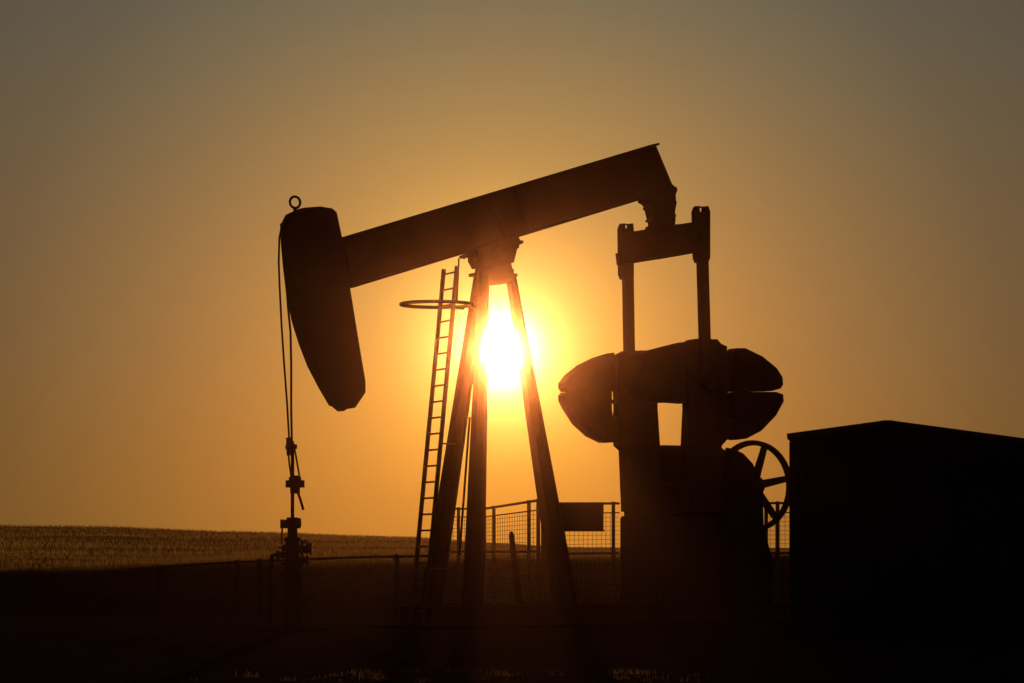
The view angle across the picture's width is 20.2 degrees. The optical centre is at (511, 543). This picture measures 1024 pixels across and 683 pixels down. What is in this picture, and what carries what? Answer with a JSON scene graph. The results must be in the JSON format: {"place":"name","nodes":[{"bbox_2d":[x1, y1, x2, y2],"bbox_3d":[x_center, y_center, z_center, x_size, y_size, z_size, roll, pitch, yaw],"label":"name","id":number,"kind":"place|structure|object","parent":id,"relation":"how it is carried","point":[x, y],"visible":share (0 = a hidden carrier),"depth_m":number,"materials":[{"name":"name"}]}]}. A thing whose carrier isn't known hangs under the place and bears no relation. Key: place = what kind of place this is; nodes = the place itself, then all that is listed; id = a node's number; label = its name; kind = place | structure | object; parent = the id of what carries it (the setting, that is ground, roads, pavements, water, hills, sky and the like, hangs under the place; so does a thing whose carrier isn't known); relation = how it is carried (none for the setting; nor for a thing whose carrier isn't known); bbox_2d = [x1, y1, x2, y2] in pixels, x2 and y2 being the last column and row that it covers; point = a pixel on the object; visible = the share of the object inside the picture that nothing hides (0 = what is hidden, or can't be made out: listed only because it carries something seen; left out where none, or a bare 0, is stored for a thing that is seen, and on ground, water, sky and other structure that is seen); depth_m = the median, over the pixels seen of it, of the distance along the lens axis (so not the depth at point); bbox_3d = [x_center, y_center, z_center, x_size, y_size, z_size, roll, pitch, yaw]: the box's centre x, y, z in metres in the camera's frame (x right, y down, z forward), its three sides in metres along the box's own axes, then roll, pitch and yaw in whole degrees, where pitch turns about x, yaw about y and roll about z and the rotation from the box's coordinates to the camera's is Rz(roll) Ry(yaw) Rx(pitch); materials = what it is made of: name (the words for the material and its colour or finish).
{"place":"outdoors","nodes":[
{"label":"outdoors","id":0,"kind":"place"},
{"bbox_2d":[0,524,788,570],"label":"wheat field","id":1,"kind":"structure","parent":0,"point":[326,546],"depth_m":126.23,"materials":[{"name":"brown plant"}]},
{"bbox_2d":[0,527,1023,682],"bbox_3d":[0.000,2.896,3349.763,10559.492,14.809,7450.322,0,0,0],"label":"ground","id":2,"kind":"structure","parent":0,"point":[129,636],"depth_m":37.16,"materials":[{"name":"soil"}]},
{"bbox_2d":[130,554,427,619],"bbox_3d":[-4.482,0.741,51.136,7.735,1.119,1.229,0,0,38],"label":"pipe barrier","id":3,"kind":"object","parent":2,"relation":"on","point":[259,562],"visible":0.94,"depth_m":50.57,"materials":[{"name":"metal"}]},
{"bbox_2d":[256,627,327,630],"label":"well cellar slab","id":4,"kind":"structure","parent":2,"relation":"on","point":[300,629],"depth_m":42.69,"materials":[{"name":"concrete"}]},
{"bbox_2d":[267,517,311,628],"bbox_3d":[-3.314,0.452,43.181,0.634,1.695,0.397,0,0,-25],"label":"wellhead","id":5,"kind":"object","parent":4,"relation":"on","point":[292,599],"visible":0.99,"depth_m":43.11,"materials":[{"name":"black metal"}]},
{"bbox_2d":[0,554,788,602],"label":"dry weeds","id":6,"kind":"object","parent":2,"relation":"on","point":[94,572],"visible":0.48,"depth_m":63.59,"materials":[{"name":"brown plant"}]},
{"bbox_2d":[443,507,466,603],"bbox_3d":[-0.974,0.290,56.892,0.861,2.020,0.076,0,0,0],"label":"fence panel","id":7,"kind":"object","parent":2,"relation":"on","point":[458,574],"visible":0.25,"depth_m":56.87,"materials":[{"name":"metal"}]},
{"bbox_2d":[190,666,749,681],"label":"grass tufts","id":8,"kind":"object","parent":2,"relation":"on","point":[383,678],"visible":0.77,"depth_m":28.23,"materials":[{"name":"black plant"}]},
{"bbox_2d":[484,499,539,603],"bbox_3d":[-0.061,0.275,52.299,0.076,2.050,9.113,0,0,-6],"label":"fence panel","id":9,"kind":"object","parent":2,"relation":"on","point":[528,551],"visible":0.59,"depth_m":49.84,"materials":[{"name":"metal"}]},
{"bbox_2d":[371,621,788,629],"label":"foundation slab","id":10,"kind":"structure","parent":2,"relation":"on","point":[419,627],"depth_m":44.74,"materials":[{"name":"concrete"}]},
{"bbox_2d":[278,143,788,625],"bbox_3d":[0.322,-2.526,45.273,8.909,7.840,2.580,0,0,-30],"label":"pump jack","id":11,"kind":"object","parent":10,"relation":"on","point":[694,546],"visible":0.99,"depth_m":45.44,"materials":[{"name":"paint"}]},
{"bbox_2d":[541,502,619,602],"bbox_3d":[1.166,0.291,49.208,1.342,2.019,0.076,0,0,0],"label":"fence panel","id":12,"kind":"object","parent":2,"relation":"on","point":[613,552],"visible":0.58,"depth_m":49.19,"materials":[{"name":"metal"}]},
{"bbox_2d":[559,502,603,530],"bbox_3d":[1.167,-0.458,49.087,0.816,0.498,0.045,0,0,0],"label":"sign board","id":13,"kind":"object","parent":12,"relation":"attached to","point":[582,516],"visible":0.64,"depth_m":49.08,"materials":[{"name":"black metal"}]},
{"bbox_2d":[764,501,788,612],"bbox_3d":[4.597,0.290,48.908,0.623,2.020,0.076,0,0,0],"label":"fence panel","id":14,"kind":"object","parent":2,"relation":"on","point":[777,553],"visible":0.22,"depth_m":48.87,"materials":[{"name":"metal"}]},
{"bbox_2d":[787,420,1023,640],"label":"equipment shed","id":15,"kind":"structure","parent":2,"relation":"on","point":[898,530],"depth_m":38.75,"materials":[{"name":"metal"}]},
{"bbox_2d":[0,0,1023,547],"label":"sky","id":16,"kind":"structure","parent":0,"point":[857,166],"materials":[{"name":"orange"}]}
]}

